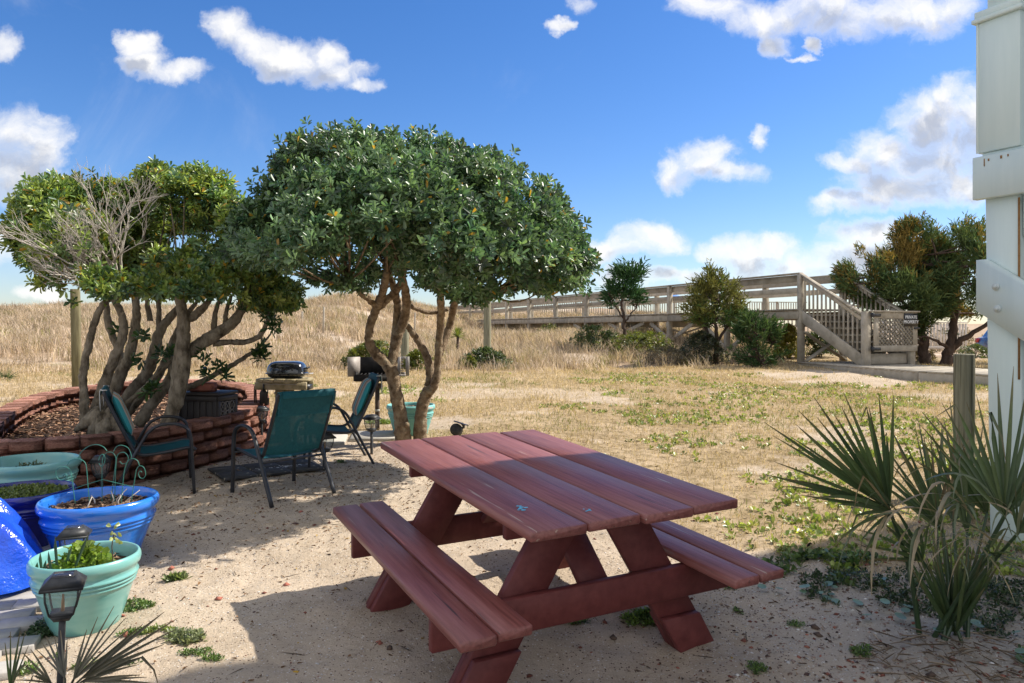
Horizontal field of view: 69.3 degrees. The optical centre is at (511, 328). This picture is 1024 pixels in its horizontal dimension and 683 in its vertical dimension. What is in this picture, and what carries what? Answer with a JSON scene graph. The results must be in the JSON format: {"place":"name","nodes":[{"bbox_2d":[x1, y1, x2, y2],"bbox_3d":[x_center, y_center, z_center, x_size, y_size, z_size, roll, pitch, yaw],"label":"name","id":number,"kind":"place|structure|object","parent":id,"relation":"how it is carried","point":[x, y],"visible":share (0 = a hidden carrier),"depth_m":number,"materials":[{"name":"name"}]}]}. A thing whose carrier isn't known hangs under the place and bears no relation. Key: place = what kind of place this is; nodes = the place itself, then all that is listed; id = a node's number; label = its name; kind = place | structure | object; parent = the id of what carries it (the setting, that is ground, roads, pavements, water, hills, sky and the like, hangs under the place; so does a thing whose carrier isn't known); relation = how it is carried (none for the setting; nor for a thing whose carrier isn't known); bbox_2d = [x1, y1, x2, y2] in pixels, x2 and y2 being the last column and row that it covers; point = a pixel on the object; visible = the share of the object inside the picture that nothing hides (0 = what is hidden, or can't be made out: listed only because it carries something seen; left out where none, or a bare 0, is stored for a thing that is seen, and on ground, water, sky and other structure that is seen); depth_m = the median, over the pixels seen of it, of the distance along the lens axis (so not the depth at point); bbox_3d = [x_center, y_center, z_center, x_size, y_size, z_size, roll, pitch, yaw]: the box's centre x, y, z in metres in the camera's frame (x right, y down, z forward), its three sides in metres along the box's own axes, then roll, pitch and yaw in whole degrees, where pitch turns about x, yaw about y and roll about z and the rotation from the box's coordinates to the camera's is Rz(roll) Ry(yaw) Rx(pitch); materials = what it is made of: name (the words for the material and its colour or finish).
{"place":"outdoors","nodes":[
{"label":"outdoors","id":0,"kind":"place"},
{"bbox_2d":[0,0,987,324],"label":"sky","id":1,"kind":"structure","parent":0,"point":[755,138],"materials":[{"name":"blue"}]},
{"bbox_2d":[0,296,1023,682],"bbox_3d":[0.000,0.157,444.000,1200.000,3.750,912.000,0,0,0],"label":"ground","id":2,"kind":"structure","parent":0,"point":[554,654],"depth_m":4.29,"materials":[{"name":"beige sand"}]},
{"bbox_2d":[0,367,18,379],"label":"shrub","id":3,"kind":"object","parent":2,"relation":"on","point":[7,375],"visible":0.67,"depth_m":14.72,"materials":[{"name":"green plant"}]},
{"bbox_2d":[0,545,50,680],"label":"paver path","id":4,"kind":"structure","parent":2,"relation":"on","point":[19,609],"depth_m":3.56,"materials":[{"name":"grey concrete"}]},
{"bbox_2d":[0,498,43,594],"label":"tarp","id":5,"kind":"object","parent":4,"relation":"on","point":[20,546],"visible":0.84,"depth_m":3.93,"materials":[{"name":"blue plastic"}]},
{"bbox_2d":[0,480,76,546],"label":"flower pot","id":6,"kind":"object","parent":4,"relation":"on","point":[23,508],"visible":0.28,"depth_m":4.54,"materials":[{"name":"ceramic"}]},
{"bbox_2d":[0,482,68,498],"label":"seedlings","id":7,"kind":"object","parent":6,"relation":"in","point":[21,491],"visible":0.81,"depth_m":4.72,"materials":[{"name":"green plant"}]},
{"bbox_2d":[0,452,81,483],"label":"flower pot","id":8,"kind":"object","parent":4,"relation":"on","point":[10,471],"visible":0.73,"depth_m":5.34,"materials":[{"name":"ceramic"}]},
{"bbox_2d":[16,459,46,466],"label":"sprouts","id":9,"kind":"object","parent":8,"relation":"in","point":[29,463],"visible":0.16,"depth_m":5.39,"materials":[{"name":"green plant"}]},
{"bbox_2d":[35,486,159,548],"bbox_3d":[-2.460,1.203,4.420,0.650,0.405,0.650,0,0,-27],"label":"flower pot","id":10,"kind":"object","parent":4,"relation":"on","point":[56,514],"visible":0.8,"depth_m":4.28,"materials":[{"name":"ceramic"}]},
{"bbox_2d":[55,444,145,503],"bbox_3d":[-2.419,0.883,4.440,0.532,0.383,0.164,0,0,0],"label":"wire trellis","id":11,"kind":"object","parent":10,"relation":"in","point":[101,466],"visible":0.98,"depth_m":4.42,"materials":[{"name":"black metal"}]},
{"bbox_2d":[86,489,139,508],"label":"pruned stems","id":12,"kind":"object","parent":10,"relation":"in","point":[113,498],"visible":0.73,"depth_m":4.47,"materials":[{"name":"grey plant"}]},
{"bbox_2d":[38,570,86,682],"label":"solar lantern","id":13,"kind":"object","parent":2,"relation":"on","point":[64,581],"visible":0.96,"depth_m":2.84,"materials":[{"name":"black metal"}]},
{"bbox_2d":[56,524,91,546],"bbox_3d":[-2.280,1.315,3.860,0.144,0.572,0.144,0,0,-20],"label":"solar lantern","id":14,"kind":"object","parent":2,"relation":"on","point":[72,532],"visible":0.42,"depth_m":3.82,"materials":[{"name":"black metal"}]},
{"bbox_2d":[70,289,81,386],"bbox_3d":[-6.961,0.340,11.846,0.125,1.950,0.125,-1,0,-20],"label":"fence post","id":15,"kind":"object","parent":2,"relation":"on","point":[75,318],"visible":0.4,"depth_m":11.79,"materials":[{"name":"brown wood"}]},
{"bbox_2d":[26,540,141,636],"bbox_3d":[-2.070,1.269,3.600,0.486,0.352,0.486,0,0,32],"label":"flower pot","id":16,"kind":"object","parent":2,"relation":"on","point":[106,588],"visible":0.69,"depth_m":3.46,"materials":[{"name":"ceramic"}]},
{"bbox_2d":[35,534,99,568],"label":"bulb shoots","id":17,"kind":"object","parent":16,"relation":"in","point":[56,557],"visible":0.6,"depth_m":3.47,"materials":[{"name":"green plant"}]},
{"bbox_2d":[52,540,115,568],"bbox_3d":[-2.061,1.108,3.565,0.289,0.183,0.289,0,0,0],"label":"parsley plant","id":18,"kind":"object","parent":16,"relation":"in","point":[94,555],"visible":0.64,"depth_m":3.52,"materials":[{"name":"green plant"}]},
{"bbox_2d":[106,522,122,561],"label":"lone sprig","id":19,"kind":"object","parent":16,"relation":"in","point":[117,540],"visible":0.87,"depth_m":3.56,"materials":[{"name":"green plant"}]},
{"bbox_2d":[88,454,112,486],"bbox_3d":[-3.163,1.260,5.719,0.144,0.572,0.144,-2,1,-17],"label":"solar lantern","id":20,"kind":"object","parent":2,"relation":"on","point":[106,459],"visible":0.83,"depth_m":5.68,"materials":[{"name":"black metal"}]},
{"bbox_2d":[0,379,270,488],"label":"block planter","id":21,"kind":"object","parent":2,"relation":"on","point":[41,422],"visible":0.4,"depth_m":7.06,"materials":[{"name":"brick"}]},
{"bbox_2d":[0,154,309,434],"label":"multi stem tree","id":22,"kind":"object","parent":21,"relation":"in","point":[106,240],"visible":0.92,"depth_m":6.69,"materials":[{"name":"green plant"}]},
{"bbox_2d":[177,390,237,436],"bbox_3d":[-3.050,0.840,7.420,0.470,0.431,0.370,0,0,11],"label":"storage box","id":23,"kind":"object","parent":21,"relation":"on","point":[218,403],"visible":0.5,"depth_m":7.26,"materials":[{"name":"plastic"}]},
{"bbox_2d":[190,382,216,391],"bbox_3d":[-3.080,0.580,7.398,0.250,0.088,0.128,0,0,7],"label":"brick","id":24,"kind":"object","parent":23,"relation":"on","point":[209,387],"visible":0.86,"depth_m":7.34,"materials":[{"name":"red brick"}]},
{"bbox_2d":[99,385,195,493],"bbox_3d":[-2.993,0.904,6.114,0.700,0.870,0.592,0,0,-26],"label":"sling chair","id":25,"kind":"object","parent":2,"relation":"on","point":[116,405],"visible":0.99,"depth_m":5.98,"materials":[{"name":"teal fabric"}]},
{"bbox_2d":[256,406,269,434],"bbox_3d":[-2.700,1.121,8.000,0.144,0.572,0.144,0,0,-11],"label":"solar lantern","id":26,"kind":"object","parent":2,"relation":"on","point":[262,409],"visible":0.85,"depth_m":7.97,"materials":[{"name":"black metal"}]},
{"bbox_2d":[207,458,324,480],"bbox_3d":[-2.242,1.277,6.773,0.890,0.024,0.590,0,0,-36],"label":"rubber mat","id":27,"kind":"object","parent":2,"relation":"on","point":[251,470],"visible":0.79,"depth_m":6.69,"materials":[{"name":"black rubber"}]},
{"bbox_2d":[230,388,335,507],"bbox_3d":[-1.817,0.906,5.941,0.700,0.870,0.592,0,0,42],"label":"sling chair","id":28,"kind":"object","parent":2,"relation":"on","point":[299,421],"visible":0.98,"depth_m":5.79,"materials":[{"name":"teal fabric"}]},
{"bbox_2d":[255,377,313,398],"bbox_3d":[-2.550,0.958,8.320,0.594,0.815,0.430,0,0,0],"label":"grill stand","id":29,"kind":"object","parent":2,"relation":"on","point":[277,385],"visible":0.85,"depth_m":8.16,"materials":[{"name":"brown wood"}]},
{"bbox_2d":[253,383,256,402],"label":"grill tongs","id":30,"kind":"object","parent":29,"relation":"hanging from","point":[255,394],"visible":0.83,"depth_m":8.21,"materials":[{"name":"metal"}]},
{"bbox_2d":[260,384,266,403],"bbox_3d":[-2.733,0.715,8.155,0.084,0.215,0.020,0,0,0],"label":"spatula","id":31,"kind":"object","parent":29,"relation":"hanging from","point":[263,396],"visible":1,"depth_m":8.15,"materials":[{"name":"black metal"}]},
{"bbox_2d":[265,361,312,377],"bbox_3d":[-2.500,0.458,8.340,0.515,0.191,0.329,0,0,0],"label":"dome grill","id":32,"kind":"object","parent":29,"relation":"on","point":[286,369],"visible":0.99,"depth_m":8.21,"materials":[{"name":"black metal"}]},
{"bbox_2d":[322,307,324,332],"bbox_3d":[-6.478,-0.261,25.500,0.090,1.007,0.050,0,0,0],"label":"fence stake","id":33,"kind":"object","parent":2,"relation":"on","point":[323,319],"visible":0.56,"depth_m":25.48,"materials":[{"name":"grey wood"}]},
{"bbox_2d":[320,433,335,470],"bbox_3d":[-1.743,1.252,6.881,0.144,0.572,0.144,1,-1,38],"label":"solar lantern","id":34,"kind":"object","parent":2,"relation":"on","point":[329,436],"visible":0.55,"depth_m":6.87,"materials":[{"name":"black glass"}]},
{"bbox_2d":[303,372,381,467],"bbox_3d":[-1.645,0.874,7.160,0.700,0.870,0.592,0,0,-20],"label":"sling chair","id":35,"kind":"object","parent":2,"relation":"on","point":[365,394],"visible":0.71,"depth_m":7.07,"materials":[{"name":"teal fabric"}]},
{"bbox_2d":[323,430,394,445],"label":"concrete slab path","id":36,"kind":"structure","parent":2,"relation":"on","point":[380,436],"depth_m":8.31,"materials":[{"name":"grey concrete"}]},
{"bbox_2d":[340,338,399,366],"bbox_3d":[-3.270,0.622,17.254,1.344,0.817,1.127,0,0,0],"label":"shrub","id":37,"kind":"object","parent":2,"relation":"on","point":[358,350],"visible":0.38,"depth_m":17.10,"materials":[{"name":"green plant"}]},
{"bbox_2d":[363,414,380,453],"bbox_3d":[-1.450,1.171,7.660,0.144,0.572,0.144,0,0,-43],"label":"solar lantern","id":38,"kind":"object","parent":2,"relation":"on","point":[369,417],"visible":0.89,"depth_m":7.65,"materials":[{"name":"black metal"}]},
{"bbox_2d":[347,356,408,429],"bbox_3d":[-1.629,0.834,9.019,0.746,0.983,0.424,0,0,-7],"label":"park grill","id":39,"kind":"object","parent":2,"relation":"on","point":[359,369],"visible":0.77,"depth_m":9.11,"materials":[{"name":"metal"}]},
{"bbox_2d":[401,322,408,359],"bbox_3d":[-2.660,0.449,18.400,0.206,1.287,0.206,0,0,0],"label":"timber pole","id":40,"kind":"object","parent":2,"relation":"on","point":[405,346],"visible":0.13,"depth_m":18.31,"materials":[{"name":"grey wood"}]},
{"bbox_2d":[207,115,603,440],"bbox_3d":[-0.949,-0.292,6.709,3.592,3.365,3.601,0,0,0],"label":"umbrella tree","id":41,"kind":"object","parent":2,"relation":"on","point":[390,196],"visible":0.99,"depth_m":5.85,"materials":[{"name":"green plant"}]},
{"bbox_2d":[0,290,819,374],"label":"dune grass","id":42,"kind":"structure","parent":2,"relation":"on","point":[22,323],"depth_m":22.44,"materials":[{"name":"beige plant"}]},
{"bbox_2d":[386,402,434,435],"bbox_3d":[-1.190,1.069,8.720,0.570,0.365,0.570,0,0,-20],"label":"flower pot","id":43,"kind":"object","parent":2,"relation":"on","point":[411,408],"visible":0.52,"depth_m":8.58,"materials":[{"name":"ceramic"}]},
{"bbox_2d":[414,312,415,328],"bbox_3d":[-4.064,-0.093,31.000,0.090,1.187,0.050,0,0,0],"label":"fence stake","id":44,"kind":"object","parent":2,"relation":"on","point":[414,320],"visible":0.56,"depth_m":30.98,"materials":[{"name":"grey wood"}]},
{"bbox_2d":[401,348,433,370],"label":"shrub","id":45,"kind":"object","parent":2,"relation":"on","point":[415,354],"visible":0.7,"depth_m":16.87,"materials":[{"name":"green plant"}]},
{"bbox_2d":[449,325,465,351],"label":"yucca","id":46,"kind":"object","parent":2,"relation":"on","point":[457,332],"visible":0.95,"depth_m":20.46,"materials":[{"name":"green plant"}]},
{"bbox_2d":[450,420,468,435],"bbox_3d":[-0.608,1.196,8.439,0.190,0.310,0.158,0,0,22],"label":"solar spotlight","id":47,"kind":"object","parent":2,"relation":"on","point":[456,429],"visible":0.94,"depth_m":8.40,"materials":[{"name":"black plastic"}]},
{"bbox_2d":[458,355,478,369],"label":"shrub","id":48,"kind":"object","parent":2,"relation":"on","point":[473,360],"visible":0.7,"depth_m":17.52,"materials":[{"name":"green plant"}]},
{"bbox_2d":[456,346,512,368],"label":"shrub","id":49,"kind":"object","parent":2,"relation":"on","point":[480,354],"visible":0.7,"depth_m":17.78,"materials":[{"name":"green plant"}]},
{"bbox_2d":[483,302,490,349],"bbox_3d":[-0.660,0.028,19.800,0.206,1.846,0.206,0,0,0],"label":"timber pole","id":50,"kind":"object","parent":2,"relation":"on","point":[487,329],"visible":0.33,"depth_m":19.71,"materials":[{"name":"grey wood"}]},
{"bbox_2d":[0,359,1023,589],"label":"lawn grass","id":51,"kind":"structure","parent":2,"relation":"on","point":[583,372],"depth_m":11.40,"materials":[{"name":"beige plant"}]},
{"bbox_2d":[9,426,1023,682],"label":"leaf litter","id":52,"kind":"object","parent":2,"relation":"on","point":[945,656],"visible":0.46,"depth_m":3.38,"materials":[{"name":"brown plant"}]},
{"bbox_2d":[17,371,1023,675],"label":"weeds","id":53,"kind":"object","parent":2,"relation":"on","point":[849,563],"visible":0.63,"depth_m":4.75,"materials":[{"name":"green plant"}]},
{"bbox_2d":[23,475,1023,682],"bbox_3d":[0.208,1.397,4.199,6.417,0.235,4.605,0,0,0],"label":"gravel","id":54,"kind":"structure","parent":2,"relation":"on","point":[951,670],"depth_m":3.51,"materials":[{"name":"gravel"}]},
{"bbox_2d":[536,322,564,332],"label":"shrub","id":55,"kind":"object","parent":2,"relation":"on","point":[551,326],"visible":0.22,"depth_m":30.89,"materials":[{"name":"green plant"}]},
{"bbox_2d":[333,429,783,682],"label":"picnic table","id":56,"kind":"object","parent":2,"relation":"on","point":[552,500],"visible":0.91,"depth_m":3.21,"materials":[{"name":"red paint"}]},
{"bbox_2d":[569,324,622,349],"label":"shrub","id":57,"kind":"object","parent":2,"relation":"on","point":[606,336],"visible":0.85,"depth_m":21.34,"materials":[{"name":"green plant"}]},
{"bbox_2d":[609,634,616,639],"bbox_3d":[0.471,1.433,3.440,0.045,0.037,0.035,0,0,26],"label":"stone","id":58,"kind":"object","parent":2,"relation":"on","point":[612,637],"visible":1,"depth_m":3.43,"materials":[{"name":"grey stone"}]},
{"bbox_2d":[594,256,652,334],"bbox_3d":[3.328,-0.948,22.035,1.775,2.490,1.625,0,0,0],"label":"cedar sapling","id":59,"kind":"object","parent":2,"relation":"on","point":[625,276],"visible":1,"depth_m":21.79,"materials":[{"name":"green plant"}]},
{"bbox_2d":[607,329,677,353],"bbox_3d":[3.633,0.411,20.857,1.965,0.818,1.744,0,0,0],"label":"shrub","id":60,"kind":"object","parent":2,"relation":"on","point":[640,338],"visible":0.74,"depth_m":20.54,"materials":[{"name":"green plant"}]},
{"bbox_2d":[630,345,699,365],"bbox_3d":[3.841,0.686,18.586,1.510,0.629,1.367,0,0,-31],"label":"shrub","id":61,"kind":"object","parent":2,"relation":"on","point":[671,349],"visible":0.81,"depth_m":18.40,"materials":[{"name":"green plant"}]},
{"bbox_2d":[447,272,919,364],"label":"boardwalk","id":62,"kind":"structure","parent":2,"relation":"on","point":[861,342],"depth_m":18.93,"materials":[{"name":"grey wood"}]},
{"bbox_2d":[534,301,806,325],"bbox_3d":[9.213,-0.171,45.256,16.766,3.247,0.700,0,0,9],"label":"picket railing","id":63,"kind":"object","parent":62,"relation":"attached to","point":[675,305],"visible":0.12,"depth_m":45.20,"materials":[{"name":"grey wood"}]},
{"bbox_2d":[904,313,918,325],"bbox_3d":[9.179,-0.205,17.051,0.463,0.300,0.013,0,0,-22],"label":"sign","id":64,"kind":"object","parent":62,"relation":"attached to","point":[910,319],"visible":1,"depth_m":17.05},
{"bbox_2d":[675,329,730,365],"bbox_3d":[4.841,0.507,18.736,1.457,1.017,1.254,0,0,0],"label":"shrub","id":65,"kind":"object","parent":2,"relation":"on","point":[704,339],"visible":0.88,"depth_m":18.66,"materials":[{"name":"green plant"}]},
{"bbox_2d":[675,258,754,364],"bbox_3d":[5.143,-0.404,18.936,1.895,2.843,1.671,0,0,24],"label":"cedar bush","id":66,"kind":"object","parent":2,"relation":"on","point":[712,286],"visible":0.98,"depth_m":18.80,"materials":[{"name":"green plant"}]},
{"bbox_2d":[689,320,812,331],"bbox_3d":[11.018,0.425,30.797,7.146,1.980,0.179,0,0,12],"label":"picket fence","id":67,"kind":"object","parent":2,"relation":"on","point":[780,321],"depth_m":30.63,"materials":[{"name":"grey wood"}]},
{"bbox_2d":[725,306,793,367],"bbox_3d":[5.906,0.209,17.718,1.472,1.610,1.276,0,0,40],"label":"cedar bush","id":68,"kind":"object","parent":2,"relation":"on","point":[766,331],"visible":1,"depth_m":17.60,"materials":[{"name":"green plant"}]},
{"bbox_2d":[771,323,806,358],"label":"shrub","id":69,"kind":"object","parent":2,"relation":"on","point":[791,339],"visible":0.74,"depth_m":20.06,"materials":[{"name":"green plant"}]},
{"bbox_2d":[809,624,819,629],"bbox_3d":[1.460,1.439,3.579,0.052,0.036,0.040,0,0,20],"label":"stone","id":70,"kind":"object","parent":2,"relation":"on","point":[814,626],"visible":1,"depth_m":3.56,"materials":[{"name":"brown stone"}]},
{"bbox_2d":[813,632,822,636],"bbox_3d":[1.443,1.443,3.495,0.034,0.030,0.039,0,0,-34],"label":"stone","id":71,"kind":"object","parent":2,"relation":"on","point":[817,634],"visible":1,"depth_m":3.49,"materials":[{"name":"stone"}]},
{"bbox_2d":[805,331,837,356],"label":"shrub","id":72,"kind":"object","parent":2,"relation":"on","point":[816,346],"visible":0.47,"depth_m":20.49,"materials":[{"name":"green plant"}]},
{"bbox_2d":[758,570,1023,662],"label":"pennywort leaves","id":73,"kind":"object","parent":2,"relation":"on","point":[905,609],"visible":0.84,"depth_m":3.76,"materials":[{"name":"green plant"}]},
{"bbox_2d":[798,361,987,384],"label":"landing walkway","id":74,"kind":"structure","parent":2,"relation":"on","point":[920,373],"depth_m":15.26,"materials":[{"name":"grey concrete"}]},
{"bbox_2d":[764,366,1023,642],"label":"palmetto","id":75,"kind":"object","parent":2,"relation":"on","point":[982,483],"visible":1,"depth_m":3.26,"materials":[{"name":"green plant"}]},
{"bbox_2d":[828,212,965,364],"bbox_3d":[9.566,-0.969,18.461,3.286,3.986,3.106,0,0,0],"label":"cedar tree","id":76,"kind":"object","parent":2,"relation":"on","point":[886,280],"visible":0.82,"depth_m":18.00,"materials":[{"name":"green plant"}]},
{"bbox_2d":[882,321,967,349],"bbox_3d":[18.469,0.552,33.135,3.866,1.834,0.173,0,0,-3],"label":"picket fence","id":77,"kind":"object","parent":2,"relation":"on","point":[937,346],"visible":0.24,"depth_m":33.12,"materials":[{"name":"grey wood"}]},
{"bbox_2d":[915,345,936,360],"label":"shrub","id":78,"kind":"object","parent":2,"relation":"on","point":[931,353],"visible":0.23,"depth_m":19.24,"materials":[{"name":"green plant"}]},
{"bbox_2d":[925,671,935,676],"bbox_3d":[1.753,1.447,3.098,0.042,0.037,0.039,0,0,0],"label":"stone","id":79,"kind":"object","parent":2,"relation":"on","point":[931,674],"visible":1,"depth_m":3.09,"materials":[{"name":"stone"}]},
{"bbox_2d":[895,210,986,365],"bbox_3d":[11.618,-0.951,18.397,4.164,3.993,3.315,0,0,0],"label":"cedar tree","id":80,"kind":"object","parent":2,"relation":"on","point":[971,245],"visible":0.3,"depth_m":17.87,"materials":[{"name":"green plant"}]},
{"bbox_2d":[929,326,982,353],"bbox_3d":[22.914,0.623,37.969,4.057,1.606,3.502,0,0,-21],"label":"shrub","id":81,"kind":"object","parent":2,"relation":"on","point":[971,340],"visible":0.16,"depth_m":38.03,"materials":[{"name":"green plant"}]},
{"bbox_2d":[953,354,974,464],"bbox_3d":[3.690,0.870,6.050,0.156,1.330,0.156,0,0,-23],"label":"timber post","id":82,"kind":"object","parent":2,"relation":"on","point":[963,379],"visible":0.48,"depth_m":5.99,"materials":[{"name":"grey wood"}]},
{"bbox_2d":[956,343,987,357],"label":"shrub","id":83,"kind":"object","parent":2,"relation":"on","point":[977,347],"visible":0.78,"depth_m":25.86,"materials":[{"name":"green plant"}]},
{"bbox_2d":[975,331,987,356],"bbox_3d":[24.257,0.618,34.495,4.436,1.571,1.840,0,0,0],"label":"parked car","id":84,"kind":"object","parent":2,"relation":"on","point":[983,340],"visible":0.09,"depth_m":34.91,"materials":[{"name":"paint"}]},
{"bbox_2d":[971,0,1023,544],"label":"house","id":85,"kind":"structure","parent":2,"relation":"on","point":[998,175],"depth_m":4.84,"materials":[{"name":"white paint"}]},
{"bbox_3d":[-1.520,1.377,2.360,0.470,0.215,0.470,0,0,28],"label":"flower pot","id":86,"kind":"object","parent":2,"relation":"on","visible":0},
{"bbox_2d":[5,606,177,682],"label":"dry palm","id":87,"kind":"object","parent":86,"relation":"in","point":[105,664],"visible":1,"depth_m":2.36,"materials":[{"name":"green plant"}]}
]}

